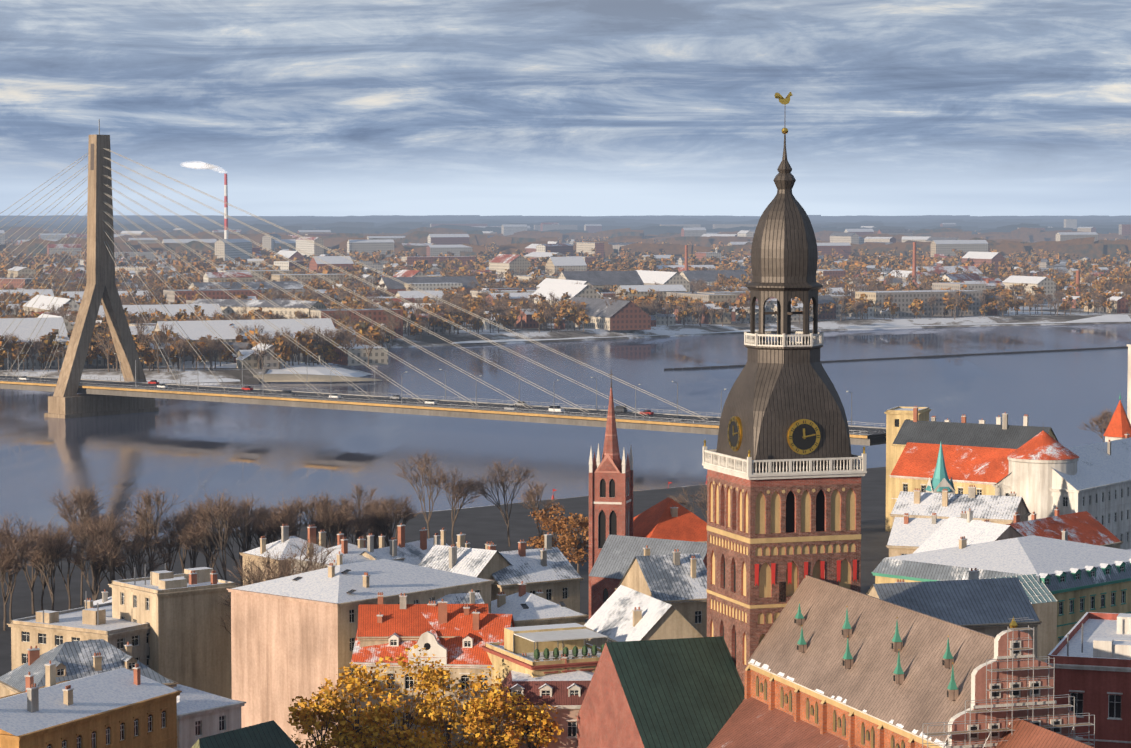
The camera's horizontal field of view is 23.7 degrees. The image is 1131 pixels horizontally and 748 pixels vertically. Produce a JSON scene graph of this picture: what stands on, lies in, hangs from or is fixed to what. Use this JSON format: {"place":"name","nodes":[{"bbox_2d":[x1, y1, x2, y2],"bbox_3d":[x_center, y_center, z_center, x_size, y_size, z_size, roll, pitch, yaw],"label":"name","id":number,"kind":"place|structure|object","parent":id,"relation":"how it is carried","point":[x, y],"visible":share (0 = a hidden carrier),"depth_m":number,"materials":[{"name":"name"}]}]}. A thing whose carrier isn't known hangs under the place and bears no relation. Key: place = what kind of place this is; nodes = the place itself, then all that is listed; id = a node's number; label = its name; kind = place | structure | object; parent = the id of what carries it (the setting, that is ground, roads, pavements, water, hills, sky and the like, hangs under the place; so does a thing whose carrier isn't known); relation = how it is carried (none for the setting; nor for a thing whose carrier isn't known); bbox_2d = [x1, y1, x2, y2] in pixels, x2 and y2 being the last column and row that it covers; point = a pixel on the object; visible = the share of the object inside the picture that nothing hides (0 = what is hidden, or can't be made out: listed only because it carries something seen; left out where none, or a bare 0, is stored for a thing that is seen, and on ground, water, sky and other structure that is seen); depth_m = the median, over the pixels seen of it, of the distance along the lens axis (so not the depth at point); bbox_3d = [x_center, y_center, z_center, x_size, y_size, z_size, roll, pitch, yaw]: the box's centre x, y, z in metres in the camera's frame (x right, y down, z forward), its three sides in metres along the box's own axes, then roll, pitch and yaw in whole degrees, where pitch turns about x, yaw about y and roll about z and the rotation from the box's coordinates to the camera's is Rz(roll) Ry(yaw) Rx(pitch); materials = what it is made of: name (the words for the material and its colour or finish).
{"place":"outdoors","nodes":[
{"label":"outdoors","id":0,"kind":"place"},
{"bbox_2d":[239,524,326,584],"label":"quay house","id":1,"kind":"structure","parent":0,"point":[285,540],"depth_m":457.49,"materials":[{"name":"beige stone"}]},
{"bbox_2d":[0,467,890,676],"bbox_3d":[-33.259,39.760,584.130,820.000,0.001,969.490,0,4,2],"label":"riverbank","id":2,"kind":"structure","parent":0,"point":[480,527],"depth_m":616.07,"materials":[{"name":"concrete"}]},
{"bbox_2d":[7,591,150,669],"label":"building","id":3,"kind":"structure","parent":2,"relation":"on","point":[44,631],"depth_m":386.16,"materials":[{"name":"beige paint"}]},
{"bbox_2d":[0,639,177,696],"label":"building","id":4,"kind":"structure","parent":2,"relation":"on","point":[73,660],"depth_m":322.77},
{"bbox_2d":[0,660,181,747],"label":"ochre house","id":5,"kind":"structure","parent":2,"relation":"on","point":[123,708],"depth_m":296.40,"materials":[{"name":"yellow paint"}]},
{"bbox_2d":[93,589,111,604],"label":"quay house","id":6,"kind":"structure","parent":2,"relation":"on","point":[105,598],"depth_m":413.21,"materials":[{"name":"white stone"}]},
{"bbox_2d":[108,563,238,698],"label":"block wing","id":7,"kind":"structure","parent":2,"relation":"on","point":[189,639],"depth_m":388.43,"materials":[{"name":"beige paint"}]},
{"bbox_2d":[173,684,245,747],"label":"building","id":8,"kind":"structure","parent":2,"relation":"on","point":[201,714],"depth_m":323.34,"materials":[{"name":"white paint"}]},
{"bbox_2d":[191,720,298,747],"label":"roof","id":9,"kind":"structure","parent":2,"relation":"on","point":[271,734],"depth_m":269.16,"materials":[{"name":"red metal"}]},
{"bbox_2d":[287,532,404,574],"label":"building","id":10,"kind":"structure","parent":2,"relation":"on","point":[347,550],"depth_m":427.12,"materials":[{"name":"white stone"}]},
{"bbox_2d":[227,551,494,747],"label":"block","id":11,"kind":"structure","parent":2,"relation":"on","point":[293,636],"depth_m":369.72,"materials":[{"name":"beige paint"}]},
{"bbox_2d":[359,523,448,564],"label":"building","id":12,"kind":"structure","parent":2,"relation":"on","point":[414,552],"depth_m":433.55,"materials":[{"name":"white stone"}]},
{"bbox_2d":[357,592,488,646],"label":"red-roofed building","id":13,"kind":"structure","parent":2,"relation":"on","point":[403,620],"depth_m":354.11,"materials":[{"name":"red tile"}]},
{"bbox_2d":[349,601,514,747],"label":"building","id":14,"kind":"structure","parent":2,"relation":"on","point":[464,655],"depth_m":349.70,"materials":[{"name":"red tile"}]},
{"bbox_2d":[433,589,489,613],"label":"house","id":15,"kind":"structure","parent":2,"relation":"on","point":[472,597],"depth_m":375.76,"materials":[{"name":"grey stone"}]},
{"bbox_2d":[418,532,512,600],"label":"building","id":16,"kind":"structure","parent":2,"relation":"on","point":[462,557],"depth_m":424.02,"materials":[{"name":"white stone"}]},
{"bbox_2d":[287,502,706,747],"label":"autumn trees","id":17,"kind":"object","parent":2,"relation":"on","point":[348,733],"visible":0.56,"depth_m":333.54,"materials":[{"name":"yellow plant"}]},
{"bbox_2d":[485,532,583,612],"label":"house","id":18,"kind":"structure","parent":2,"relation":"on","point":[550,572],"depth_m":427.87,"materials":[{"name":"grey stone"}]},
{"bbox_2d":[481,623,607,747],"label":"building","id":19,"kind":"structure","parent":2,"relation":"on","point":[543,647],"depth_m":343.10,"materials":[{"name":"beige paint"}]},
{"bbox_2d":[498,653,593,747],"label":"mansard house","id":20,"kind":"structure","parent":2,"relation":"on","point":[564,694],"depth_m":333.68,"materials":[{"name":"red brick"}]},
{"bbox_2d":[589,370,632,618],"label":"church","id":21,"kind":"structure","parent":2,"relation":"on","point":[611,495],"depth_m":481.44,"materials":[{"name":"red brick"}]},
{"bbox_2d":[589,534,706,616],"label":"building","id":22,"kind":"structure","parent":2,"relation":"on","point":[616,557],"depth_m":469.50,"materials":[{"name":"grey brick"}]},
{"bbox_2d":[633,497,706,542],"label":"red roof hall","id":23,"kind":"structure","parent":2,"relation":"on","point":[669,518],"depth_m":486.36,"materials":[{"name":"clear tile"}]},
{"bbox_2d":[577,575,1093,747],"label":"nave","id":24,"kind":"structure","parent":2,"relation":"on","point":[831,665],"depth_m":301.57,"materials":[{"name":"brown tile"}]},
{"bbox_2d":[884,406,931,530],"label":"square tower","id":25,"kind":"structure","parent":2,"relation":"on","point":[897,416],"depth_m":630.15,"materials":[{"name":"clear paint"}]},
{"bbox_2d":[886,511,981,556],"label":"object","id":26,"kind":"object","parent":2,"relation":"on","point":[908,535],"visible":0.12,"depth_m":472.04,"materials":[{"name":"white tile"}]},
{"bbox_2d":[925,442,954,493],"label":"spire","id":27,"kind":"structure","parent":2,"relation":"on","point":[940,481],"depth_m":512.93,"materials":[{"name":"teal metal"}]},
{"bbox_2d":[866,568,1041,658],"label":"building","id":28,"kind":"structure","parent":2,"relation":"on","point":[991,607],"depth_m":352.04,"materials":[{"name":"metal"}]},
{"bbox_2d":[890,485,1030,525],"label":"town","id":29,"kind":"object","parent":2,"relation":"on","point":[944,504],"visible":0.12,"depth_m":489.68,"materials":[{"name":"white tile"}]},
{"bbox_2d":[912,508,1023,553],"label":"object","id":30,"kind":"object","parent":2,"relation":"on","point":[950,531],"visible":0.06,"depth_m":438.73,"materials":[{"name":"white tile"}]},
{"bbox_2d":[871,528,1130,643],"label":"building","id":31,"kind":"structure","parent":2,"relation":"on","point":[1079,580],"depth_m":397.90,"materials":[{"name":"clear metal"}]},
{"bbox_2d":[922,618,1094,747],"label":"scaffolding","id":32,"kind":"object","parent":2,"relation":"on","point":[1012,709],"visible":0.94,"depth_m":268.70,"materials":[{"name":"grey metal"}]},
{"bbox_2d":[889,406,1130,549],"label":"castle wing","id":33,"kind":"structure","parent":2,"relation":"on","point":[1097,486],"depth_m":572.33,"materials":[{"name":"tile"}]},
{"bbox_2d":[988,574,1056,661],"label":"building","id":34,"kind":"structure","parent":2,"relation":"on","point":[1042,600],"depth_m":382.67,"materials":[{"name":"white paint"}]},
{"bbox_2d":[1005,507,1123,548],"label":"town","id":35,"kind":"object","parent":2,"relation":"on","point":[1086,527],"visible":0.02,"depth_m":470.44,"materials":[{"name":"red tile"}]},
{"bbox_2d":[1045,612,1130,747],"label":"building","id":36,"kind":"structure","parent":2,"relation":"on","point":[1090,652],"depth_m":300.74,"materials":[{"name":"red brick"}]},
{"bbox_2d":[1103,395,1130,441],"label":"castle turret","id":37,"kind":"object","parent":2,"relation":"on","point":[1119,427],"visible":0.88,"depth_m":634.37,"materials":[{"name":"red tile"}]},
{"bbox_2d":[1127,344,1130,423],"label":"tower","id":38,"kind":"structure","parent":2,"relation":"on","point":[1129,387],"depth_m":662.35,"materials":[{"name":"white"}]},
{"bbox_2d":[491,581,588,626],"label":"house","id":39,"kind":"structure","parent":0,"point":[522,606],"depth_m":383.08,"materials":[{"name":"white stone"}]},
{"bbox_2d":[0,323,1130,551],"bbox_3d":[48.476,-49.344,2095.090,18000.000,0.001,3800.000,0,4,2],"label":"river water","id":40,"kind":"structure","parent":0,"point":[190,451],"depth_m":1025.68,"materials":[{"name":"liquid"}]},
{"bbox_2d":[0,119,885,445],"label":"cable-stayed bridge","id":41,"kind":"structure","parent":40,"relation":"on","point":[132,391],"depth_m":1027.43,"materials":[{"name":"concrete"}]},
{"bbox_2d":[19,376,29,380],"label":"car","id":42,"kind":"object","parent":41,"relation":"on","point":[23,377],"visible":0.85,"depth_m":1071.84,"materials":[{"name":"white metal"}]},
{"bbox_2d":[148,380,158,384],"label":"car","id":43,"kind":"object","parent":41,"relation":"on","point":[154,382],"visible":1,"depth_m":1044.82,"materials":[{"name":"red metal"}]},
{"bbox_2d":[157,384,167,387],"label":"car","id":44,"kind":"object","parent":41,"relation":"on","point":[161,385],"visible":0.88,"depth_m":1021.88,"materials":[{"name":"white metal"}]},
{"bbox_2d":[242,386,252,390],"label":"car","id":45,"kind":"object","parent":41,"relation":"on","point":[248,388],"visible":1,"depth_m":1007.73,"materials":[{"name":"red metal"}]},
{"bbox_2d":[281,390,294,396],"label":"van","id":46,"kind":"object","parent":41,"relation":"on","point":[289,393],"visible":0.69,"depth_m":975.25,"materials":[{"name":"grey metal"}]},
{"bbox_2d":[329,394,340,398],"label":"car","id":47,"kind":"object","parent":41,"relation":"on","point":[334,395],"visible":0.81,"depth_m":965.48,"materials":[{"name":"white metal"}]},
{"bbox_2d":[390,395,401,399],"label":"car","id":48,"kind":"object","parent":41,"relation":"on","point":[397,397],"visible":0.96,"depth_m":960.89,"materials":[{"name":"silver metal"}]},
{"bbox_2d":[2,348,851,425],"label":"bridge lamp posts","id":49,"kind":"object","parent":41,"relation":"on","point":[445,386],"visible":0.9,"depth_m":952.53,"materials":[{"name":"metal"}]},
{"bbox_2d":[425,399,436,404],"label":"car","id":50,"kind":"object","parent":41,"relation":"on","point":[429,401],"visible":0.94,"depth_m":936.82,"materials":[{"name":"white metal"}]},
{"bbox_2d":[504,405,516,410],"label":"car","id":51,"kind":"object","parent":41,"relation":"on","point":[510,406],"visible":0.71,"depth_m":909.84,"materials":[{"name":"silver metal"}]},
{"bbox_2d":[514,401,526,405],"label":"car","id":52,"kind":"object","parent":41,"relation":"on","point":[516,404],"visible":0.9,"depth_m":929.27,"materials":[{"name":"silver metal"}]},
{"bbox_2d":[549,405,563,412],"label":"van","id":53,"kind":"object","parent":41,"relation":"on","point":[554,408],"visible":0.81,"depth_m":901.64,"materials":[{"name":"white metal"}]},
{"bbox_2d":[614,405,626,412],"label":"van","id":54,"kind":"object","parent":41,"relation":"on","point":[619,408],"visible":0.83,"depth_m":901.80,"materials":[{"name":"grey metal"}]},
{"bbox_2d":[640,410,653,414],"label":"car","id":55,"kind":"object","parent":41,"relation":"on","point":[648,412],"visible":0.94,"depth_m":890.77,"materials":[{"name":"red metal"}]},
{"bbox_2d":[671,416,684,421],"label":"car","id":56,"kind":"object","parent":41,"relation":"on","point":[678,418],"visible":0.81,"depth_m":865.67,"materials":[{"name":"grey metal"}]},
{"bbox_2d":[664,346,1127,369],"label":"river boom","id":57,"kind":"object","parent":40,"relation":"on","point":[913,357],"visible":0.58,"depth_m":1444.23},
{"bbox_2d":[0,244,1130,546],"bbox_3d":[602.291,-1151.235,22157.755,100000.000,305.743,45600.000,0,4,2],"label":"ground","id":58,"kind":"structure","parent":0,"point":[1022,316],"depth_m":1676.70,"materials":[{"name":"white snow"}]},
{"bbox_2d":[224,174,227,238],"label":"striped chimney","id":59,"kind":"object","parent":58,"relation":"on","point":[225,207],"visible":0.67,"depth_m":3600.05,"materials":[{"name":"white paint"}]},
{"bbox_2d":[181,161,225,172],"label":"smoke plume","id":60,"kind":"object","parent":59,"relation":"attached to","point":[201,165],"visible":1,"depth_m":3594.96,"materials":[{"name":"white"}]},
{"bbox_2d":[160,361,379,381],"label":"sand heaps","id":61,"kind":"object","parent":58,"relation":"on","point":[325,373],"visible":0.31,"depth_m":1264.42,"materials":[{"name":"white snow"}]},
{"bbox_2d":[0,408,1115,633],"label":"bare trees","id":62,"kind":"object","parent":58,"relation":"on","point":[204,524],"visible":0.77,"depth_m":515.46,"materials":[{"name":"brown plant"}]},
{"bbox_2d":[0,228,1130,372],"bbox_3d":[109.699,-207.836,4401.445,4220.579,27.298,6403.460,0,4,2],"label":"town trees","id":63,"kind":"object","parent":58,"relation":"on","point":[545,312],"visible":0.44,"depth_m":1927.11,"materials":[{"name":"brown plant"}]},
{"bbox_2d":[0,222,1130,368],"bbox_3d":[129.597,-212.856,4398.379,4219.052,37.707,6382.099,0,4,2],"label":"town buildings","id":64,"kind":"structure","parent":58,"relation":"on","point":[623,315],"depth_m":2020.02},
{"bbox_2d":[0,215,1130,259],"bbox_3d":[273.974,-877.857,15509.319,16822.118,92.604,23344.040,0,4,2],"label":"forest","id":65,"kind":"object","parent":58,"relation":"on","point":[1004,235],"visible":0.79,"depth_m":6524.85,"materials":[{"name":"brown plant"}]},
{"bbox_2d":[144,314,1130,382],"bbox_3d":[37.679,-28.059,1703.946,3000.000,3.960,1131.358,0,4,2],"label":"shore snow","id":66,"kind":"structure","parent":58,"relation":"on","point":[1115,318],"depth_m":1679.73,"materials":[{"name":"white snow"}]},
{"bbox_2d":[684,245,687,270],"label":"brick chimney","id":67,"kind":"object","parent":58,"relation":"on","point":[686,259],"visible":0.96,"depth_m":2689.23,"materials":[{"name":"red brick"}]},
{"bbox_2d":[430,219,1130,234],"bbox_3d":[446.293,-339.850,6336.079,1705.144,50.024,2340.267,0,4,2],"label":"tower blocks","id":68,"kind":"structure","parent":58,"relation":"on","point":[1124,229],"depth_m":6968.60,"materials":[{"name":"concrete"}]},
{"bbox_2d":[912,242,915,283],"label":"brick chimney","id":69,"kind":"object","parent":58,"relation":"on","point":[914,262],"visible":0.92,"depth_m":2384.21,"materials":[{"name":"brick"}]},
{"bbox_2d":[1075,270,1079,294],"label":"brick chimney","id":70,"kind":"object","parent":58,"relation":"on","point":[1077,278],"visible":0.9,"depth_m":2033.20,"materials":[{"name":"brick"}]},
{"bbox_2d":[0,0,1130,215],"label":"sky","id":71,"kind":"structure","parent":0,"point":[305,107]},
{"bbox_2d":[584,585,702,647],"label":"house","id":72,"kind":"structure","parent":0,"point":[623,613],"depth_m":367.39,"materials":[{"name":"white tile"}]},
{"bbox_2d":[615,545,706,636],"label":"house","id":73,"kind":"structure","parent":0,"point":[677,580],"depth_m":387.63,"materials":[{"name":"grey tile"}]},
{"bbox_2d":[702,92,866,687],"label":"church tower","id":74,"kind":"structure","parent":0,"point":[785,467],"depth_m":321.31,"materials":[{"name":"brown brick"}]},
{"bbox_2d":[1007,431,1078,520],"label":"round tower","id":75,"kind":"structure","parent":0,"point":[1034,460],"depth_m":536.99,"materials":[{"name":"white paint"}]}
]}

